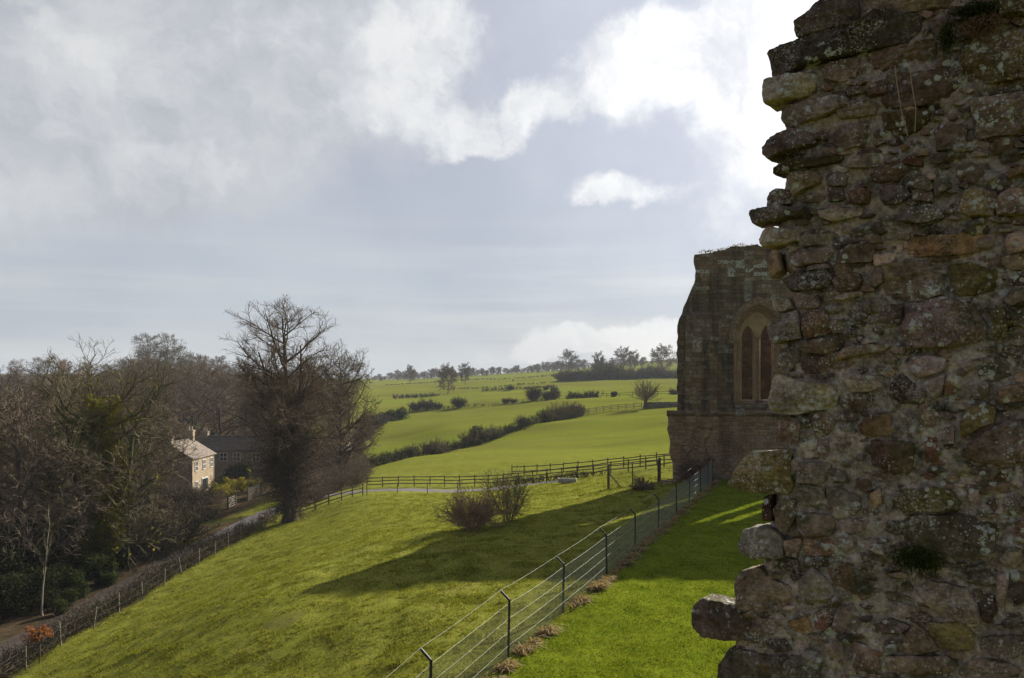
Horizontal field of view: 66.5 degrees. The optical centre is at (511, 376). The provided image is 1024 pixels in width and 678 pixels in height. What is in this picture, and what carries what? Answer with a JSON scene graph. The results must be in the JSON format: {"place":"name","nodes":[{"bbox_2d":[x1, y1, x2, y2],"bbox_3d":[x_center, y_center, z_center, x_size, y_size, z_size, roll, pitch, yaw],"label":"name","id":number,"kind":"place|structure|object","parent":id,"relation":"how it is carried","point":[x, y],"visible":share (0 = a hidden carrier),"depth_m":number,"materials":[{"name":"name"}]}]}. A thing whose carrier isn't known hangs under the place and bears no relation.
{"place":"outdoors","nodes":[
{"label":"outdoors","id":0,"kind":"place"},
{"bbox_2d":[0,359,770,677],"bbox_3d":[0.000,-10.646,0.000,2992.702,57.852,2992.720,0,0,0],"label":"ground","id":1,"kind":"structure","parent":0,"point":[630,431],"depth_m":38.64,"materials":[{"name":"plant"}]},
{"bbox_2d":[0,580,17,615],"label":"evergreen bush","id":2,"kind":"object","parent":1,"relation":"on","point":[3,606],"visible":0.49,"depth_m":45.27,"materials":[{"name":"green plant"}]},
{"bbox_2d":[0,365,31,399],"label":"woodland tree","id":3,"kind":"object","parent":1,"relation":"on","point":[15,380],"visible":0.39,"depth_m":124.44,"materials":[{"name":"brown plant"}]},
{"bbox_2d":[0,529,34,585],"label":"evergreen bush","id":4,"kind":"object","parent":1,"relation":"on","point":[8,566],"visible":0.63,"depth_m":49.81,"materials":[{"name":"green plant"}]},
{"bbox_2d":[0,572,35,618],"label":"evergreen bush","id":5,"kind":"object","parent":1,"relation":"on","point":[10,590],"visible":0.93,"depth_m":45.56,"materials":[{"name":"green plant"}]},
{"bbox_2d":[0,513,45,546],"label":"evergreen bush","id":6,"kind":"object","parent":1,"relation":"on","point":[17,522],"visible":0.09,"depth_m":61.69,"materials":[{"name":"green plant"}]},
{"bbox_2d":[0,379,46,533],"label":"woodland tree","id":7,"kind":"object","parent":1,"relation":"on","point":[2,446],"visible":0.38,"depth_m":57.58,"materials":[{"name":"brown plant"}]},
{"bbox_2d":[0,542,55,590],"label":"evergreen bush","id":8,"kind":"object","parent":1,"relation":"on","point":[37,558],"visible":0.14,"depth_m":52.69,"materials":[{"name":"green plant"}]},
{"bbox_2d":[1,566,65,611],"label":"evergreen bush","id":9,"kind":"object","parent":1,"relation":"on","point":[33,588],"visible":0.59,"depth_m":47.13,"materials":[{"name":"green plant"}]},
{"bbox_2d":[20,624,53,662],"bbox_3d":[-22.221,12.564,36.667,1.152,2.004,1.451,0,0,39],"label":"beech bush","id":10,"kind":"object","parent":1,"relation":"on","point":[44,631],"visible":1,"depth_m":36.59,"materials":[{"name":"orange plant"}]},
{"bbox_2d":[1,399,81,542],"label":"woodland tree","id":11,"kind":"object","parent":1,"relation":"on","point":[45,456],"visible":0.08,"depth_m":72.09,"materials":[{"name":"brown plant"}]},
{"bbox_2d":[26,533,60,556],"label":"evergreen bush","id":12,"kind":"object","parent":1,"relation":"on","point":[51,546],"visible":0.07,"depth_m":56.18,"materials":[{"name":"green plant"}]},
{"bbox_2d":[29,496,60,615],"bbox_3d":[-27.436,10.694,45.944,1.551,7.456,1.828,0,0,0],"label":"sapling","id":13,"kind":"object","parent":1,"relation":"on","point":[44,571],"visible":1,"depth_m":45.95,"materials":[{"name":"brown plant"}]},
{"bbox_2d":[38,563,73,601],"bbox_3d":[-29.092,13.119,49.824,2.049,2.596,3.453,0,0,-24],"label":"evergreen bush","id":14,"kind":"object","parent":1,"relation":"on","point":[64,570],"visible":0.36,"depth_m":49.44,"materials":[{"name":"green plant"}]},
{"bbox_2d":[28,543,85,576],"bbox_3d":[-31.599,13.154,53.768,4.348,3.276,2.771,0,0,-11],"label":"evergreen bush","id":15,"kind":"object","parent":1,"relation":"on","point":[54,561],"visible":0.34,"depth_m":53.80,"materials":[{"name":"green plant"}]},
{"bbox_2d":[50,598,68,615],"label":"laurel bush","id":16,"kind":"object","parent":1,"relation":"on","point":[60,604],"visible":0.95,"depth_m":45.81,"materials":[{"name":"green plant"}]},
{"bbox_2d":[28,373,90,486],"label":"woodland tree","id":17,"kind":"object","parent":1,"relation":"on","point":[59,392],"visible":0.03,"depth_m":97.49,"materials":[{"name":"brown plant"}]},
{"bbox_2d":[55,586,79,606],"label":"laurel bush","id":18,"kind":"object","parent":1,"relation":"on","point":[71,597],"visible":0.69,"depth_m":47.55,"materials":[{"name":"green plant"}]},
{"bbox_2d":[0,382,139,579],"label":"woodland tree","id":19,"kind":"object","parent":1,"relation":"on","point":[12,428],"visible":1,"depth_m":52.03,"materials":[{"name":"brown plant"}]},
{"bbox_2d":[0,369,139,547],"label":"woodland tree","id":20,"kind":"object","parent":1,"relation":"on","point":[44,477],"visible":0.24,"depth_m":63.02,"materials":[{"name":"brown plant"}]},
{"bbox_2d":[52,516,89,555],"bbox_3d":[-33.189,12.763,60.001,2.556,4.382,4.268,0,0,29],"label":"evergreen bush","id":21,"kind":"object","parent":1,"relation":"on","point":[71,530],"visible":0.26,"depth_m":59.06,"materials":[{"name":"green plant"}]},
{"bbox_2d":[14,354,128,421],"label":"woodland tree","id":22,"kind":"object","parent":1,"relation":"on","point":[69,369],"visible":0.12,"depth_m":118.91,"materials":[{"name":"brown plant"}]},
{"bbox_2d":[65,568,90,598],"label":"laurel bush","id":23,"kind":"object","parent":1,"relation":"on","point":[79,583],"visible":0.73,"depth_m":49.48,"materials":[{"name":"green plant"}]},
{"bbox_2d":[0,332,194,576],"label":"ivy tree","id":24,"kind":"object","parent":1,"relation":"on","point":[95,426],"visible":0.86,"depth_m":56.39,"materials":[{"name":"green plant"}]},
{"bbox_2d":[81,552,119,584],"bbox_3d":[-27.877,13.044,52.999,1.884,2.468,2.576,0,0,25],"label":"laurel bush","id":25,"kind":"object","parent":1,"relation":"on","point":[101,567],"visible":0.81,"depth_m":52.45,"materials":[{"name":"green plant"}]},
{"bbox_2d":[99,572,117,585],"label":"laurel bush","id":26,"kind":"object","parent":1,"relation":"on","point":[107,579],"visible":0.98,"depth_m":51.99,"materials":[{"name":"green plant"}]},
{"bbox_2d":[85,373,146,455],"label":"woodland tree","id":27,"kind":"object","parent":1,"relation":"on","point":[104,390],"visible":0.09,"depth_m":120.46,"materials":[{"name":"brown plant"}]},
{"bbox_2d":[114,549,130,568],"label":"laurel bush","id":28,"kind":"object","parent":1,"relation":"on","point":[122,559],"visible":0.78,"depth_m":56.96,"materials":[{"name":"green plant"}]},
{"bbox_2d":[0,519,251,677],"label":"lane hedge","id":29,"kind":"object","parent":1,"relation":"on","point":[8,664],"visible":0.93,"depth_m":44.87,"materials":[{"name":"plant"}]},
{"bbox_2d":[1,520,252,671],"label":"stock fence","id":30,"kind":"object","parent":1,"relation":"on","point":[94,618],"visible":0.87,"depth_m":44.42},
{"bbox_2d":[107,365,171,442],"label":"woodland tree","id":31,"kind":"object","parent":1,"relation":"on","point":[139,372],"visible":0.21,"depth_m":163.24,"materials":[{"name":"brown plant"}]},
{"bbox_2d":[80,390,206,527],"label":"woodland tree","id":32,"kind":"object","parent":1,"relation":"on","point":[162,449],"visible":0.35,"depth_m":74.33,"materials":[{"name":"brown plant"}]},
{"bbox_2d":[110,412,179,535],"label":"woodland tree","id":33,"kind":"object","parent":1,"relation":"on","point":[144,467],"visible":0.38,"depth_m":65.99,"materials":[{"name":"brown plant"}]},
{"bbox_2d":[115,514,181,561],"bbox_3d":[-28.002,12.748,60.049,5.159,4.263,6.985,0,0,17],"label":"undergrowth bush","id":34,"kind":"object","parent":1,"relation":"on","point":[145,546],"visible":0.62,"depth_m":59.40,"materials":[{"name":"plant"}]},
{"bbox_2d":[113,361,184,436],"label":"woodland tree","id":35,"kind":"object","parent":1,"relation":"on","point":[156,378],"visible":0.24,"depth_m":181.52,"materials":[{"name":"brown plant"}]},
{"bbox_2d":[123,499,174,536],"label":"undergrowth bush","id":36,"kind":"object","parent":1,"relation":"on","point":[145,518],"visible":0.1,"depth_m":72.48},
{"bbox_2d":[130,332,170,364],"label":"woodland tree","id":37,"kind":"object","parent":1,"relation":"on","point":[140,348],"visible":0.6,"depth_m":329.46,"materials":[{"name":"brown plant"}]},
{"bbox_2d":[134,363,187,443],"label":"woodland tree","id":38,"kind":"object","parent":1,"relation":"on","point":[177,394],"visible":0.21,"depth_m":164.31,"materials":[{"name":"brown plant"}]},
{"bbox_2d":[144,332,189,367],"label":"woodland tree","id":39,"kind":"object","parent":1,"relation":"on","point":[166,341],"visible":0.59,"depth_m":329.19,"materials":[{"name":"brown plant"}]},
{"bbox_2d":[124,501,224,547],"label":"undergrowth bush","id":40,"kind":"object","parent":1,"relation":"on","point":[190,531],"visible":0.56,"depth_m":65.93,"materials":[{"name":"plant"}]},
{"bbox_2d":[154,476,194,502],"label":"undergrowth bush","id":41,"kind":"object","parent":1,"relation":"on","point":[173,491],"visible":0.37,"depth_m":103.89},
{"bbox_2d":[163,346,195,373],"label":"woodland tree","id":42,"kind":"object","parent":1,"relation":"on","point":[174,353],"visible":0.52,"depth_m":322.06,"materials":[{"name":"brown plant"}]},
{"bbox_2d":[144,426,216,494],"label":"stone cottage","id":43,"kind":"structure","parent":1,"relation":"on","point":[205,467],"depth_m":116.86,"materials":[{"name":"stone"}]},
{"bbox_2d":[166,366,200,435],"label":"woodland tree","id":44,"kind":"object","parent":1,"relation":"on","point":[182,419],"visible":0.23,"depth_m":183.78,"materials":[{"name":"brown plant"}]},
{"bbox_2d":[156,488,214,528],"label":"undergrowth bush","id":45,"kind":"object","parent":1,"relation":"on","point":[191,511],"visible":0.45,"depth_m":75.57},
{"bbox_2d":[151,359,223,438],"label":"woodland tree","id":46,"kind":"object","parent":1,"relation":"on","point":[190,376],"visible":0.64,"depth_m":161.27,"materials":[{"name":"brown plant"}]},
{"bbox_2d":[168,484,208,507],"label":"undergrowth bush","id":47,"kind":"object","parent":1,"relation":"on","point":[204,496],"visible":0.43,"depth_m":93.65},
{"bbox_2d":[183,353,213,374],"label":"woodland tree","id":48,"kind":"object","parent":1,"relation":"on","point":[198,358],"visible":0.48,"depth_m":288.00,"materials":[{"name":"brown plant"}]},
{"bbox_2d":[171,475,226,504],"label":"undergrowth bush","id":49,"kind":"object","parent":1,"relation":"on","point":[209,491],"visible":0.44,"depth_m":97.28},
{"bbox_2d":[177,496,227,520],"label":"undergrowth bush","id":50,"kind":"object","parent":1,"relation":"on","point":[216,511],"visible":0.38,"depth_m":79.47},
{"bbox_2d":[185,370,238,434],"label":"woodland tree","id":51,"kind":"object","parent":1,"relation":"on","point":[212,433],"visible":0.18,"depth_m":185.86,"materials":[{"name":"brown plant"}]},
{"bbox_2d":[199,492,227,504],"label":"garden bush","id":52,"kind":"object","parent":1,"relation":"on","point":[217,499],"visible":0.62,"depth_m":97.29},
{"bbox_2d":[177,369,254,439],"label":"woodland tree","id":53,"kind":"object","parent":1,"relation":"on","point":[218,413],"visible":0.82,"depth_m":158.20,"materials":[{"name":"brown plant"}]},
{"bbox_2d":[205,356,232,376],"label":"woodland tree","id":54,"kind":"object","parent":1,"relation":"on","point":[214,362],"visible":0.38,"depth_m":277.24,"materials":[{"name":"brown plant"}]},
{"bbox_2d":[218,460,252,481],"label":"clipped hedge","id":55,"kind":"object","parent":1,"relation":"on","point":[233,473],"visible":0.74,"depth_m":126.49,"materials":[{"name":"green plant"}]},
{"bbox_2d":[233,477,246,491],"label":"golden shrub","id":56,"kind":"object","parent":1,"relation":"on","point":[242,487],"visible":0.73,"depth_m":108.45,"materials":[{"name":"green plant"}]},
{"bbox_2d":[228,364,273,434],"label":"broad tree","id":57,"kind":"object","parent":1,"relation":"on","point":[245,429],"visible":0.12,"depth_m":151.09,"materials":[{"name":"brown plant"}]},
{"bbox_2d":[235,386,269,434],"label":"woodland tree","id":58,"kind":"object","parent":1,"relation":"on","point":[248,410],"visible":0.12,"depth_m":156.55,"materials":[{"name":"brown plant"}]},
{"bbox_2d":[247,482,262,500],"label":"board fence","id":59,"kind":"object","parent":1,"relation":"on","point":[251,494],"visible":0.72,"depth_m":95.18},
{"bbox_2d":[238,508,279,536],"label":"verge hedge","id":60,"kind":"object","parent":1,"relation":"on","point":[260,521],"visible":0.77,"depth_m":69.48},
{"bbox_2d":[196,428,352,480],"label":"long house","id":61,"kind":"structure","parent":1,"relation":"on","point":[221,446],"depth_m":136.05,"materials":[{"name":"stone"}]},
{"bbox_2d":[0,480,557,672],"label":"lane","id":62,"kind":"structure","parent":1,"relation":"on","point":[12,641],"depth_m":52.96,"materials":[{"name":"asphalt"}]},
{"bbox_2d":[211,294,358,526],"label":"lime tree","id":63,"kind":"object","parent":1,"relation":"on","point":[283,403],"visible":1,"depth_m":69.31,"materials":[{"name":"brown plant"}]},
{"bbox_2d":[306,483,330,501],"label":"thicket bush","id":64,"kind":"object","parent":1,"relation":"on","point":[322,492],"visible":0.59,"depth_m":79.85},
{"bbox_2d":[310,467,342,494],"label":"thicket bush","id":65,"kind":"object","parent":1,"relation":"on","point":[327,481],"visible":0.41,"depth_m":85.50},
{"bbox_2d":[303,446,359,474],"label":"thicket bush","id":66,"kind":"object","parent":1,"relation":"on","point":[334,460],"visible":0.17,"depth_m":96.91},
{"bbox_2d":[300,483,363,512],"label":"rail fence","id":67,"kind":"object","parent":1,"relation":"on","point":[341,493],"visible":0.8,"depth_m":75.46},
{"bbox_2d":[311,462,353,491],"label":"thicket bush","id":68,"kind":"object","parent":1,"relation":"on","point":[338,479],"visible":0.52,"depth_m":87.54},
{"bbox_2d":[297,338,384,482],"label":"broad tree","id":69,"kind":"object","parent":1,"relation":"on","point":[354,365],"visible":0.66,"depth_m":95.20,"materials":[{"name":"brown plant"}]},
{"bbox_2d":[333,459,370,486],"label":"thicket bush","id":70,"kind":"object","parent":1,"relation":"on","point":[354,479],"visible":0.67,"depth_m":90.64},
{"bbox_2d":[344,456,376,479],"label":"thicket bush","id":71,"kind":"object","parent":1,"relation":"on","point":[366,468],"visible":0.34,"depth_m":97.14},
{"bbox_2d":[392,407,410,419],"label":"evergreen bush","id":72,"kind":"object","parent":1,"relation":"on","point":[400,415],"visible":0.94,"depth_m":213.38,"materials":[{"name":"green plant"}]},
{"bbox_2d":[393,392,439,398],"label":"field hedge","id":73,"kind":"object","parent":1,"relation":"on","point":[415,396],"visible":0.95,"depth_m":330.49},
{"bbox_2d":[417,397,437,409],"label":"field bush","id":74,"kind":"object","parent":1,"relation":"on","point":[429,404],"visible":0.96,"depth_m":234.65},
{"bbox_2d":[417,435,450,454],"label":"hedge bush","id":75,"kind":"object","parent":1,"relation":"on","point":[437,448],"visible":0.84,"depth_m":130.51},
{"bbox_2d":[438,363,457,392],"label":"tree","id":76,"kind":"object","parent":1,"relation":"on","point":[445,373],"visible":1,"depth_m":344.05,"materials":[{"name":"grey plant"}]},
{"bbox_2d":[449,396,467,407],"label":"field bush","id":77,"kind":"object","parent":1,"relation":"on","point":[457,403],"visible":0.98,"depth_m":234.88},
{"bbox_2d":[457,362,470,380],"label":"tree","id":78,"kind":"object","parent":1,"relation":"on","point":[464,370],"visible":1,"depth_m":419.30,"materials":[{"name":"grey plant"}]},
{"bbox_2d":[354,408,586,467],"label":"field hedge","id":79,"kind":"object","parent":1,"relation":"on","point":[384,458],"visible":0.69,"depth_m":133.94,"materials":[{"name":"plant"}]},
{"bbox_2d":[457,428,487,445],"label":"hedge bush","id":80,"kind":"object","parent":1,"relation":"on","point":[475,438],"visible":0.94,"depth_m":141.34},
{"bbox_2d":[431,477,523,531],"bbox_3d":[-1.896,6.834,42.086,4.239,3.124,4.505,0,0,-25],"label":"hawthorn bush","id":81,"kind":"object","parent":1,"relation":"on","point":[486,510],"visible":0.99,"depth_m":41.88,"materials":[{"name":"plant"}]},
{"bbox_2d":[468,426,488,443],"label":"hedge holly","id":82,"kind":"object","parent":1,"relation":"on","point":[481,435],"visible":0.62,"depth_m":142.51,"materials":[{"name":"green plant"}]},
{"bbox_2d":[475,465,535,521],"bbox_3d":[-0.128,6.514,44.079,3.331,3.449,3.506,0,0,-32],"label":"bush","id":83,"kind":"object","parent":1,"relation":"on","point":[514,491],"visible":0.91,"depth_m":43.78,"materials":[{"name":"plant"}]},
{"bbox_2d":[366,454,672,487],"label":"rail fence","id":84,"kind":"object","parent":1,"relation":"on","point":[561,468],"visible":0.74,"depth_m":82.00,"materials":[{"name":"wood"}]},
{"bbox_2d":[524,386,541,400],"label":"round bush","id":85,"kind":"object","parent":1,"relation":"on","point":[532,393],"visible":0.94,"depth_m":235.31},
{"bbox_2d":[536,406,556,421],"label":"hedge bush","id":86,"kind":"object","parent":1,"relation":"on","point":[548,413],"visible":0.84,"depth_m":162.26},
{"bbox_2d":[489,468,606,484],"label":"ditch scrub","id":87,"kind":"object","parent":1,"relation":"on","point":[559,476],"visible":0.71,"depth_m":79.32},
{"bbox_2d":[388,456,712,677],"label":"wire fence","id":88,"kind":"object","parent":1,"relation":"on","point":[687,495],"visible":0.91,"depth_m":26.62,"materials":[{"name":"metal"}]},
{"bbox_2d":[546,402,576,419],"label":"hedge bush","id":89,"kind":"object","parent":1,"relation":"on","point":[558,410],"visible":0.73,"depth_m":165.75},
{"bbox_2d":[550,369,576,380],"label":"bush","id":90,"kind":"object","parent":1,"relation":"on","point":[562,376],"visible":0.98,"depth_m":408.37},
{"bbox_2d":[557,349,579,370],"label":"tree","id":91,"kind":"object","parent":1,"relation":"on","point":[566,354],"visible":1,"depth_m":598.52,"materials":[{"name":"grey plant"}]},
{"bbox_2d":[562,401,585,417],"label":"hedge bush","id":92,"kind":"object","parent":1,"relation":"on","point":[572,407],"visible":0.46,"depth_m":168.79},
{"bbox_2d":[564,389,603,398],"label":"field hedge","id":93,"kind":"object","parent":1,"relation":"on","point":[593,395],"visible":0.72,"depth_m":236.58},
{"bbox_2d":[512,452,668,474],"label":"rail fence","id":94,"kind":"object","parent":1,"relation":"on","point":[607,459],"visible":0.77,"depth_m":85.69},
{"bbox_2d":[589,369,607,379],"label":"bush","id":95,"kind":"object","parent":1,"relation":"on","point":[598,375],"visible":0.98,"depth_m":407.71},
{"bbox_2d":[556,403,641,420],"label":"rail fence","id":96,"kind":"object","parent":1,"relation":"on","point":[599,410],"visible":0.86,"depth_m":173.46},
{"bbox_2d":[479,482,721,677],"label":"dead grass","id":97,"kind":"structure","parent":1,"relation":"on","point":[602,583],"depth_m":28.24,"materials":[{"name":"plant"}]},
{"bbox_2d":[588,358,625,379],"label":"bush","id":98,"kind":"object","parent":1,"relation":"on","point":[610,373],"visible":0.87,"depth_m":409.36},
{"bbox_2d":[613,345,636,369],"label":"tree","id":99,"kind":"object","parent":1,"relation":"on","point":[624,355],"visible":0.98,"depth_m":558.51,"materials":[{"name":"grey plant"}]},
{"bbox_2d":[607,458,672,488],"bbox_3d":[9.424,7.170,56.670,5.387,2.509,0.424,0,0,-17],"label":"wire fence","id":100,"kind":"object","parent":1,"relation":"on","point":[658,470],"visible":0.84,"depth_m":56.63,"materials":[{"name":"paint"}]},
{"bbox_2d":[629,475,656,490],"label":"bramble bush","id":101,"kind":"object","parent":1,"relation":"on","point":[642,485],"visible":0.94,"depth_m":53.26,"materials":[{"name":"brown plant"}]},
{"bbox_2d":[620,379,666,408],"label":"pollard tree","id":102,"kind":"object","parent":1,"relation":"on","point":[644,395],"visible":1,"depth_m":175.48,"materials":[{"name":"brown plant"}]},
{"bbox_2d":[637,365,653,378],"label":"bush","id":103,"kind":"object","parent":1,"relation":"on","point":[647,373],"visible":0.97,"depth_m":413.41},
{"bbox_2d":[645,364,669,377],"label":"bush","id":104,"kind":"object","parent":1,"relation":"on","point":[656,373],"visible":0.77,"depth_m":415.31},
{"bbox_2d":[647,402,676,407],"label":"stone field wall","id":105,"kind":"structure","parent":1,"relation":"on","point":[661,404],"depth_m":175.70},
{"bbox_2d":[650,343,676,369],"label":"tree","id":106,"kind":"object","parent":1,"relation":"on","point":[662,353],"visible":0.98,"depth_m":518.82,"materials":[{"name":"grey plant"}]},
{"bbox_2d":[676,454,712,482],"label":"abbey bush","id":107,"kind":"object","parent":1,"relation":"on","point":[691,472],"visible":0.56,"depth_m":55.06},
{"bbox_2d":[659,243,796,484],"bbox_3d":[21.418,-0.794,58.483,20.383,18.187,9.973,0,0,11],"label":"abbey ruin","id":108,"kind":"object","parent":1,"relation":"on","point":[723,416],"visible":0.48,"depth_m":57.10,"materials":[{"name":"brown stone"}]},
{"bbox_2d":[728,296,783,407],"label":"traceried window","id":109,"kind":"structure","parent":108,"relation":"in","point":[757,313],"depth_m":57.34,"materials":[{"name":"stone"}]},
{"bbox_2d":[691,0,1023,677],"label":"ruined wall","id":110,"kind":"structure","parent":1,"relation":"on","point":[887,541],"depth_m":4.08,"materials":[{"name":"stone"}]},
{"bbox_2d":[0,0,817,378],"label":"sky","id":111,"kind":"structure","parent":0,"point":[486,184],"materials":[{"name":"white"}]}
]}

